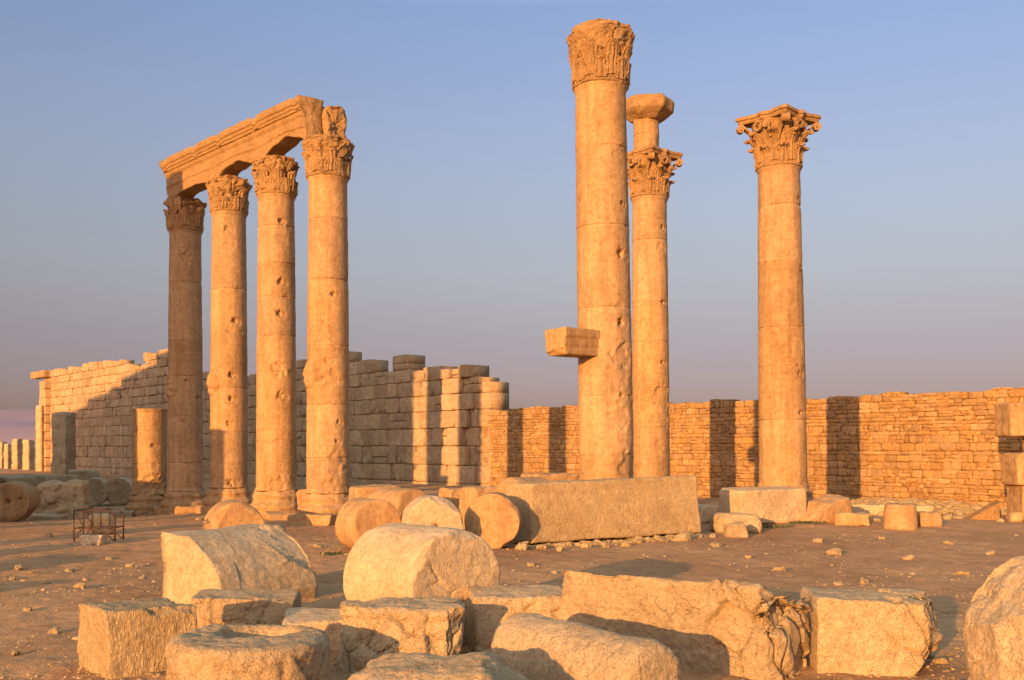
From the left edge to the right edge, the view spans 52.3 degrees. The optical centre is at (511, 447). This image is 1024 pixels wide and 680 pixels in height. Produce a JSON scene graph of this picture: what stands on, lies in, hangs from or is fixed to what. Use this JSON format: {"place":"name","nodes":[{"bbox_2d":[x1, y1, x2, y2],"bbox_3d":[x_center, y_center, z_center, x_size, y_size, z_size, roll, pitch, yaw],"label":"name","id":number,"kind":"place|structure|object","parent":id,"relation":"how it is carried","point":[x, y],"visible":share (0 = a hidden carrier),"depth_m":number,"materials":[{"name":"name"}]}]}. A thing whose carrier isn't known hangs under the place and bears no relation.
{"place":"outdoors","nodes":[
{"label":"outdoors","id":0,"kind":"place"},
{"bbox_2d":[0,407,35,447],"bbox_3d":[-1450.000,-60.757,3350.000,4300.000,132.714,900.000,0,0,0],"label":"hills","id":1,"kind":"structure","parent":0,"point":[17,423],"depth_m":3072.44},
{"bbox_2d":[87,477,107,505],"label":"column drum","id":2,"kind":"object","parent":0,"point":[98,491],"depth_m":57.06,"materials":[{"name":"stone"}]},
{"bbox_2d":[106,477,131,504],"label":"column drum","id":3,"kind":"object","parent":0,"point":[119,490],"depth_m":57.52,"materials":[{"name":"stone"}]},
{"bbox_2d":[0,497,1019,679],"bbox_3d":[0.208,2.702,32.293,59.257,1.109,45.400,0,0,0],"label":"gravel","id":4,"kind":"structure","parent":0,"point":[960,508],"depth_m":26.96,"materials":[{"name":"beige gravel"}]},
{"bbox_2d":[0,448,1023,679],"bbox_3d":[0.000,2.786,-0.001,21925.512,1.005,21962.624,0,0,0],"label":"ground","id":5,"kind":"structure","parent":0,"point":[138,546],"depth_m":23.16,"materials":[{"name":"brown soil"}]},
{"bbox_2d":[0,441,6,467],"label":"square pillar","id":6,"kind":"structure","parent":5,"relation":"on","point":[1,454],"depth_m":158.77,"materials":[{"name":"stone"}]},
{"bbox_2d":[3,444,11,468],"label":"square pillar","id":7,"kind":"structure","parent":5,"relation":"on","point":[7,454],"depth_m":155.98,"materials":[{"name":"stone"}]},
{"bbox_2d":[11,439,22,468],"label":"square pillar","id":8,"kind":"structure","parent":5,"relation":"on","point":[17,450],"depth_m":152.42,"materials":[{"name":"stone"}]},
{"bbox_2d":[12,649,22,655],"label":"loose stone","id":9,"kind":"object","parent":5,"relation":"on","point":[16,652],"visible":0.98,"depth_m":13.09,"materials":[{"name":"beige stone"}]},
{"bbox_2d":[0,475,35,486],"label":"stone block","id":10,"kind":"object","parent":5,"relation":"on","point":[30,480],"depth_m":65.70,"materials":[{"name":"stone"}]},
{"bbox_2d":[14,564,22,569],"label":"loose stone","id":11,"kind":"object","parent":5,"relation":"on","point":[18,567],"visible":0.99,"depth_m":22.12,"materials":[{"name":"beige stone"}]},
{"bbox_2d":[0,481,40,521],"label":"column drum","id":12,"kind":"object","parent":5,"relation":"on","point":[19,500],"depth_m":39.08,"materials":[{"name":"stone"}]},
{"bbox_2d":[23,606,31,610],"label":"loose stone","id":13,"kind":"object","parent":5,"relation":"on","point":[28,608],"visible":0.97,"depth_m":16.45,"materials":[{"name":"beige stone"}]},
{"bbox_2d":[22,440,34,469],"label":"square pillar","id":14,"kind":"structure","parent":5,"relation":"on","point":[28,454],"depth_m":147.92,"materials":[{"name":"stone"}]},
{"bbox_2d":[18,474,56,485],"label":"stone block","id":15,"kind":"object","parent":5,"relation":"on","point":[39,479],"depth_m":71.35,"materials":[{"name":"stone"}]},
{"bbox_2d":[35,405,46,470],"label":"door jamb","id":16,"kind":"object","parent":5,"relation":"on","point":[40,432],"depth_m":139.47,"materials":[{"name":"stone"}]},
{"bbox_2d":[22,513,68,519],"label":"stone slab","id":17,"kind":"object","parent":5,"relation":"on","point":[38,516],"depth_m":41.49,"materials":[{"name":"stone"}]},
{"bbox_2d":[41,580,51,583],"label":"loose stone","id":18,"kind":"object","parent":5,"relation":"on","point":[45,582],"visible":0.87,"depth_m":19.67,"materials":[{"name":"beige stone"}]},
{"bbox_2d":[47,626,58,633],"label":"loose stone","id":19,"kind":"object","parent":5,"relation":"on","point":[54,630],"visible":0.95,"depth_m":14.54,"materials":[{"name":"beige stone"}]},
{"bbox_2d":[51,412,75,474],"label":"square pillar","id":20,"kind":"structure","parent":5,"relation":"on","point":[63,426],"depth_m":107.44,"materials":[{"name":"stone"}]},
{"bbox_2d":[35,479,93,518],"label":"boulder","id":21,"kind":"object","parent":5,"relation":"on","point":[68,497],"visible":0.73,"depth_m":43.02,"materials":[{"name":"stone"}]},
{"bbox_2d":[56,475,78,481],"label":"stone block","id":22,"kind":"object","parent":5,"relation":"on","point":[64,478],"depth_m":75.46,"materials":[{"name":"stone"}]},
{"bbox_2d":[65,568,73,571],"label":"loose stone","id":23,"kind":"object","parent":5,"relation":"on","point":[69,570],"visible":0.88,"depth_m":22.11,"materials":[{"name":"beige stone"}]},
{"bbox_2d":[73,582,85,587],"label":"loose stone","id":24,"kind":"object","parent":5,"relation":"on","point":[80,585],"visible":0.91,"depth_m":19.26,"materials":[{"name":"beige stone"}]},
{"bbox_2d":[67,469,99,480],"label":"stone block","id":25,"kind":"object","parent":5,"relation":"on","point":[84,475],"depth_m":79.39,"materials":[{"name":"stone"}]},
{"bbox_2d":[80,534,107,545],"bbox_3d":[-11.065,2.473,27.603,0.619,0.328,0.477,0,0,6],"label":"pale stone","id":26,"kind":"object","parent":5,"relation":"on","point":[96,539],"visible":0.87,"depth_m":27.44,"materials":[{"name":"stone"}]},
{"bbox_2d":[73,508,123,541],"bbox_3d":[-11.447,2.147,28.910,1.173,0.882,0.664,0,0,0],"label":"metal frame","id":27,"kind":"object","parent":5,"relation":"on","point":[100,510],"visible":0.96,"depth_m":28.59,"materials":[{"name":"red paint"}]},
{"bbox_2d":[88,513,113,534],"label":"stone block","id":28,"kind":"object","parent":5,"relation":"on","point":[96,519],"visible":0.62,"depth_m":30.78,"materials":[{"name":"beige stone"}]},
{"bbox_2d":[93,509,135,516],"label":"stone slab","id":29,"kind":"structure","parent":5,"relation":"on","point":[126,513],"depth_m":46.01,"materials":[{"name":"stone"}]},
{"bbox_2d":[125,562,138,566],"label":"loose stone","id":30,"kind":"object","parent":5,"relation":"on","point":[133,564],"visible":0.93,"depth_m":22.84,"materials":[{"name":"beige stone"}]},
{"bbox_2d":[77,598,196,679],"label":"stone block","id":31,"kind":"object","parent":5,"relation":"on","point":[124,638],"depth_m":11.75,"materials":[{"name":"stone"}]},
{"bbox_2d":[121,409,167,515],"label":"column stump","id":32,"kind":"object","parent":5,"relation":"on","point":[149,459],"visible":0.83,"depth_m":46.96,"materials":[{"name":"stone"}]},
{"bbox_2d":[155,195,206,514],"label":"corinthian column","id":33,"kind":"structure","parent":5,"relation":"on","point":[184,215],"depth_m":44.98,"materials":[{"name":"stone"}]},
{"bbox_2d":[159,95,346,197],"bbox_3d":[-10.620,-11.637,41.367,1.901,1.683,12.342,0,0,-41],"label":"architrave","id":34,"kind":"object","parent":33,"relation":"on","point":[283,128],"visible":0.84,"depth_m":39.51,"materials":[{"name":"stone"}]},
{"bbox_2d":[175,505,201,513],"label":"flat stone","id":35,"kind":"object","parent":5,"relation":"on","point":[184,509],"visible":0.32,"depth_m":43.55,"materials":[{"name":"stone"}]},
{"bbox_2d":[196,174,252,513],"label":"corinthian column","id":36,"kind":"structure","parent":5,"relation":"on","point":[227,377],"depth_m":41.58,"materials":[{"name":"stone"}]},
{"bbox_2d":[203,500,263,528],"bbox_3d":[-8.718,2.486,32.672,1.614,1.615,1.524,0,0,-27],"label":"column drum","id":37,"kind":"object","parent":5,"relation":"on","point":[224,513],"depth_m":32.03,"materials":[{"name":"stone"}]},
{"bbox_2d":[161,522,317,603],"bbox_3d":[-4.632,2.034,17.815,1.644,1.372,2.130,0,0,37],"label":"half round block","id":38,"kind":"object","parent":5,"relation":"on","point":[268,556],"depth_m":17.31,"materials":[{"name":"stone"}]},
{"bbox_2d":[190,589,301,628],"bbox_3d":[-3.804,2.357,14.895,1.515,0.576,0.898,0,0,-4],"label":"stone block","id":39,"kind":"object","parent":5,"relation":"on","point":[238,606],"depth_m":14.50,"materials":[{"name":"stone"}]},
{"bbox_2d":[164,624,331,679],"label":"hollowed drum","id":40,"kind":"object","parent":5,"relation":"on","point":[249,652],"visible":1,"depth_m":10.13,"materials":[{"name":"stone"}]},
{"bbox_2d":[30,349,508,485],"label":"ashlar wall","id":41,"kind":"structure","parent":5,"relation":"on","point":[413,419],"depth_m":78.98,"materials":[{"name":"stone"}]},
{"bbox_2d":[249,155,299,518],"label":"corinthian column","id":42,"kind":"structure","parent":5,"relation":"on","point":[276,193],"depth_m":38.68,"materials":[{"name":"stone"}]},
{"bbox_2d":[263,510,296,519],"bbox_3d":[-8.246,2.468,37.294,1.206,0.382,0.852,0,0,-25],"label":"flat stone","id":43,"kind":"object","parent":5,"relation":"on","point":[275,515],"visible":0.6,"depth_m":37.01,"materials":[{"name":"stone"}]},
{"bbox_2d":[296,489,305,506],"bbox_3d":[-7.459,2.080,37.612,0.658,1.186,0.614,0,0,-15],"label":"squat stone","id":44,"kind":"object","parent":5,"relation":"on","point":[300,494],"visible":0.25,"depth_m":37.34,"materials":[{"name":"stone"}]},
{"bbox_2d":[282,607,341,650],"bbox_3d":[-2.462,2.387,13.604,1.063,0.483,1.155,0,0,-12],"label":"stone block","id":45,"kind":"object","parent":5,"relation":"on","point":[328,621],"depth_m":13.14,"materials":[{"name":"stone"}]},
{"bbox_2d":[287,513,337,525],"bbox_3d":[-6.685,2.451,35.043,1.571,0.456,0.994,0,0,10],"label":"flat stone","id":46,"kind":"object","parent":5,"relation":"on","point":[325,519],"visible":0.75,"depth_m":34.62,"materials":[{"name":"stone"}]},
{"bbox_2d":[297,134,354,513],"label":"corinthian column","id":47,"kind":"structure","parent":5,"relation":"on","point":[328,161],"depth_m":36.07,"materials":[{"name":"stone"}]},
{"bbox_2d":[320,551,346,555],"bbox_3d":[-4.274,2.547,25.089,0.733,0.108,0.435,0,0,0],"label":"weed tuft","id":48,"kind":"object","parent":5,"relation":"on","point":[333,553],"visible":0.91,"depth_m":25.05,"materials":[{"name":"green plant"}]},
{"bbox_2d":[335,498,401,548],"bbox_3d":[-3.642,1.956,26.234,1.349,1.336,1.272,0,0,-31],"label":"column drum","id":49,"kind":"object","parent":5,"relation":"on","point":[356,518],"depth_m":25.73,"materials":[{"name":"stone"}]},
{"bbox_2d":[349,484,400,499],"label":"stone block","id":50,"kind":"object","parent":5,"relation":"on","point":[364,491],"depth_m":33.18,"materials":[{"name":"stone"}]},
{"bbox_2d":[368,487,425,516],"bbox_3d":[-3.520,1.970,32.221,1.434,1.438,1.820,0,0,-37],"label":"column drum","id":51,"kind":"object","parent":5,"relation":"on","point":[399,499],"depth_m":31.50,"materials":[{"name":"stone"}]},
{"bbox_2d":[337,596,465,673],"bbox_3d":[-1.292,2.238,12.319,1.525,0.888,1.290,0,0,-6],"label":"stone block","id":52,"kind":"object","parent":5,"relation":"on","point":[374,628],"visible":0.82,"depth_m":11.81,"materials":[{"name":"stone"}]},
{"bbox_2d":[343,523,500,639],"bbox_3d":[-1.238,1.839,14.269,1.550,1.547,1.649,0,0,-41],"label":"column drum","id":53,"kind":"object","parent":5,"relation":"on","point":[398,560],"depth_m":13.72,"materials":[{"name":"stone"}]},
{"bbox_2d":[400,495,463,529],"bbox_3d":[-2.011,1.908,25.959,1.434,1.438,1.367,0,0,-13],"label":"column drum","id":54,"kind":"object","parent":5,"relation":"on","point":[433,510],"depth_m":25.33,"materials":[{"name":"stone"}]},
{"bbox_2d":[348,651,528,679],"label":"rounded boulder","id":55,"kind":"object","parent":5,"relation":"on","point":[485,665],"visible":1,"depth_m":9.29,"materials":[{"name":"stone"}]},
{"bbox_2d":[438,487,461,510],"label":"stone block","id":56,"kind":"object","parent":5,"relation":"on","point":[451,495],"depth_m":34.70,"materials":[{"name":"stone"}]},
{"bbox_2d":[459,486,495,528],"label":"stone block","id":57,"kind":"object","parent":5,"relation":"on","point":[468,495],"depth_m":32.69,"materials":[{"name":"stone"}]},
{"bbox_2d":[464,492,520,548],"bbox_3d":[-0.480,1.878,26.807,1.450,1.421,1.079,0,0,0],"label":"column drum","id":58,"kind":"object","parent":5,"relation":"on","point":[492,520],"depth_m":26.30,"materials":[{"name":"stone"}]},
{"bbox_2d":[466,584,562,651],"bbox_3d":[0.097,2.228,13.452,1.337,0.797,1.032,0,0,-9],"label":"stone block","id":59,"kind":"object","parent":5,"relation":"on","point":[490,609],"depth_m":13.01,"materials":[{"name":"stone"}]},
{"bbox_2d":[493,477,546,493],"bbox_3d":[0.361,1.729,29.953,1.330,1.756,1.751,0,0,-44],"label":"column drum","id":60,"kind":"object","parent":5,"relation":"on","point":[499,487],"depth_m":29.67,"materials":[{"name":"stone"}]},
{"bbox_2d":[515,541,528,550],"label":"loose stone","id":61,"kind":"object","parent":5,"relation":"on","point":[524,545],"visible":0.86,"depth_m":26.14,"materials":[{"name":"beige stone"}]},
{"bbox_2d":[536,544,547,549],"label":"loose stone","id":62,"kind":"object","parent":5,"relation":"on","point":[541,546],"visible":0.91,"depth_m":26.42,"materials":[{"name":"beige stone"}]},
{"bbox_2d":[520,472,578,480],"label":"stone block","id":63,"kind":"object","parent":5,"relation":"on","point":[550,476],"depth_m":34.12,"materials":[{"name":"stone"}]},
{"bbox_2d":[556,546,563,551],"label":"loose stone","id":64,"kind":"object","parent":5,"relation":"on","point":[560,549],"visible":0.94,"depth_m":25.91,"materials":[{"name":"beige stone"}]},
{"bbox_2d":[490,613,680,679],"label":"column fragment","id":65,"kind":"object","parent":5,"relation":"on","point":[533,646],"depth_m":10.38,"materials":[{"name":"stone"}]},
{"bbox_2d":[581,542,591,547],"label":"loose stone","id":66,"kind":"object","parent":5,"relation":"on","point":[585,545],"visible":0.91,"depth_m":26.67,"materials":[{"name":"beige stone"}]},
{"bbox_2d":[545,18,634,479],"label":"corinthian column","id":67,"kind":"structure","parent":5,"relation":"on","point":[597,342],"depth_m":30.59,"materials":[{"name":"stone"}]},
{"bbox_2d":[504,476,700,543],"bbox_3d":[2.623,1.691,29.364,5.992,1.688,1.475,0,0,-33],"label":"long block","id":68,"kind":"object","parent":5,"relation":"on","point":[561,510],"depth_m":28.57,"materials":[{"name":"stone"}]},
{"bbox_2d":[621,542,630,546],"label":"loose stone","id":69,"kind":"object","parent":5,"relation":"on","point":[625,544],"visible":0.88,"depth_m":27.18,"materials":[{"name":"beige stone"}]},
{"bbox_2d":[626,93,682,477],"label":"corinthian column","id":70,"kind":"structure","parent":5,"relation":"on","point":[650,168],"depth_m":42.36,"materials":[{"name":"stone"}]},
{"bbox_2d":[675,532,690,540],"bbox_3d":[4.734,2.503,28.855,0.425,0.293,0.334,0,0,16],"label":"loose stone","id":71,"kind":"object","parent":5,"relation":"on","point":[684,536],"visible":0.93,"depth_m":28.78,"materials":[{"name":"beige stone"}]},
{"bbox_2d":[559,570,812,679],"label":"broken block","id":72,"kind":"object","parent":5,"relation":"on","point":[753,631],"depth_m":11.99,"materials":[{"name":"stone"}]},
{"bbox_2d":[698,504,718,522],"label":"stone block","id":73,"kind":"object","parent":5,"relation":"on","point":[706,512],"depth_m":34.28,"materials":[{"name":"stone"}]},
{"bbox_2d":[710,542,721,546],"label":"loose stone","id":74,"kind":"object","parent":5,"relation":"on","point":[715,544],"visible":0.94,"depth_m":27.12,"materials":[{"name":"beige stone"}]},
{"bbox_2d":[722,521,748,537],"bbox_3d":[6.406,2.393,30.017,0.656,0.511,0.536,0,0,-15],"label":"boulder","id":75,"kind":"object","parent":5,"relation":"on","point":[736,529],"visible":0.88,"depth_m":29.80,"materials":[{"name":"stone"}]},
{"bbox_2d":[710,512,762,533],"bbox_3d":[6.840,2.336,31.883,1.557,0.701,1.184,0,0,8],"label":"boulder","id":76,"kind":"object","parent":5,"relation":"on","point":[751,522],"visible":0.73,"depth_m":31.40,"materials":[{"name":"stone"}]},
{"bbox_2d":[481,387,1023,506],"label":"rubble wall","id":77,"kind":"structure","parent":5,"relation":"on","point":[895,445],"depth_m":47.62,"materials":[{"name":"stone"}]},
{"bbox_2d":[718,486,806,523],"bbox_3d":[8.228,1.897,34.182,2.666,1.190,1.333,0,0,-22],"label":"stone block","id":78,"kind":"object","parent":5,"relation":"on","point":[775,504],"depth_m":33.69,"materials":[{"name":"stone"}]},
{"bbox_2d":[735,104,820,501],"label":"corinthian column","id":79,"kind":"structure","parent":78,"relation":"on","point":[778,135],"depth_m":35.34,"materials":[{"name":"stone"}]},
{"bbox_2d":[762,523,794,528],"bbox_3d":[8.150,2.479,33.015,1.611,0.134,0.967,0,0,0],"label":"weed tuft","id":80,"kind":"object","parent":5,"relation":"on","point":[775,526],"visible":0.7,"depth_m":32.79,"materials":[{"name":"green plant"}]},
{"bbox_2d":[772,566,785,570],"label":"loose stone","id":81,"kind":"object","parent":5,"relation":"on","point":[782,568],"visible":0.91,"depth_m":22.11,"materials":[{"name":"beige stone"}]},
{"bbox_2d":[789,520,826,523],"bbox_3d":[9.489,2.389,33.404,1.212,0.124,0.762,0,0,0],"label":"weed tuft","id":82,"kind":"object","parent":5,"relation":"on","point":[805,522],"visible":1,"depth_m":33.28,"materials":[{"name":"green plant"}]},
{"bbox_2d":[812,538,822,542],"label":"loose stone","id":83,"kind":"object","parent":5,"relation":"on","point":[817,540],"visible":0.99,"depth_m":27.97,"materials":[{"name":"beige stone"}]},
{"bbox_2d":[798,494,851,522],"bbox_3d":[10.096,2.104,34.135,1.964,0.671,1.063,-16,13,-27],"label":"tilted slab","id":84,"kind":"object","parent":5,"relation":"on","point":[822,508],"depth_m":33.90,"materials":[{"name":"stone"}]},
{"bbox_2d":[826,548,841,555],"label":"loose stone","id":85,"kind":"object","parent":5,"relation":"on","point":[835,551],"visible":0.92,"depth_m":25.03,"materials":[{"name":"beige stone"}]},
{"bbox_2d":[833,581,844,584],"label":"loose stone","id":86,"kind":"object","parent":5,"relation":"on","point":[838,583],"visible":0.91,"depth_m":19.83,"materials":[{"name":"beige stone"}]},
{"bbox_2d":[831,512,869,525],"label":"stone block","id":87,"kind":"object","parent":5,"relation":"on","point":[850,518],"depth_m":33.06,"materials":[{"name":"stone"}]},
{"bbox_2d":[860,577,868,583],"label":"loose stone","id":88,"kind":"object","parent":5,"relation":"on","point":[863,580],"visible":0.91,"depth_m":19.96,"materials":[{"name":"beige stone"}]},
{"bbox_2d":[799,586,943,676],"bbox_3d":[4.306,2.212,12.477,1.631,0.981,1.275,0,0,6],"label":"broken block","id":89,"kind":"object","parent":5,"relation":"on","point":[887,632],"depth_m":11.90,"materials":[{"name":"stone"}]},
{"bbox_2d":[851,504,933,514],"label":"stone slab","id":90,"kind":"structure","parent":5,"relation":"on","point":[871,509],"depth_m":38.27,"materials":[{"name":"stone"}]},
{"bbox_2d":[882,503,917,530],"bbox_3d":[12.104,2.174,32.493,1.054,0.836,1.039,0,0,0],"label":"drum","id":91,"kind":"object","parent":5,"relation":"on","point":[899,516],"visible":0.96,"depth_m":32.10,"materials":[{"name":"stone"}]},
{"bbox_2d":[903,555,914,559],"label":"loose stone","id":92,"kind":"object","parent":5,"relation":"on","point":[908,557],"visible":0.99,"depth_m":24.37,"materials":[{"name":"beige stone"}]},
{"bbox_2d":[917,511,942,526],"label":"stone block","id":93,"kind":"object","parent":5,"relation":"on","point":[930,519],"depth_m":33.06,"materials":[{"name":"stone"}]},
{"bbox_2d":[934,504,942,507],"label":"loose stone","id":94,"kind":"object","parent":5,"relation":"on","point":[938,506],"visible":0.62,"depth_m":41.37,"materials":[{"name":"beige stone"}]},
{"bbox_2d":[932,657,947,663],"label":"loose stone","id":95,"kind":"object","parent":5,"relation":"on","point":[940,660],"visible":0.99,"depth_m":12.66,"materials":[{"name":"beige stone"}]},
{"bbox_2d":[943,514,952,518],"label":"loose stone","id":96,"kind":"object","parent":5,"relation":"on","point":[947,516],"visible":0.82,"depth_m":37.03,"materials":[{"name":"beige stone"}]},
{"bbox_2d":[942,540,954,544],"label":"loose stone","id":97,"kind":"object","parent":5,"relation":"on","point":[947,542],"visible":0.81,"depth_m":27.73,"materials":[{"name":"beige stone"}]},
{"bbox_2d":[956,571,969,574],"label":"loose stone","id":98,"kind":"object","parent":5,"relation":"on","point":[963,573],"visible":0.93,"depth_m":21.47,"materials":[{"name":"beige stone"}]},
{"bbox_2d":[965,500,1000,519],"bbox_3d":[16.897,2.309,37.590,1.285,0.796,0.778,0,0,8],"label":"wedge stone","id":99,"kind":"object","parent":5,"relation":"on","point":[990,511],"visible":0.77,"depth_m":37.24,"materials":[{"name":"stone"}]},
{"bbox_2d":[985,551,995,554],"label":"loose stone","id":100,"kind":"object","parent":5,"relation":"on","point":[990,553],"visible":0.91,"depth_m":25.25,"materials":[{"name":"beige stone"}]},
{"bbox_2d":[962,555,1023,679],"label":"boulder","id":101,"kind":"object","parent":5,"relation":"on","point":[993,633],"visible":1,"depth_m":10.69,"materials":[{"name":"stone"}]},
{"bbox_2d":[994,403,1023,518],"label":"stone pier","id":102,"kind":"structure","parent":5,"relation":"on","point":[1009,419],"depth_m":37.11,"materials":[{"name":"stone"}]},
{"bbox_2d":[1008,511,1023,521],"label":"boulder","id":103,"kind":"object","parent":5,"relation":"on","point":[1013,516],"visible":0.94,"depth_m":35.99,"materials":[{"name":"stone"}]},
{"bbox_2d":[0,0,1023,409],"label":"sky","id":104,"kind":"structure","parent":0,"point":[460,114],"materials":[{"name":"blue"}]}
]}

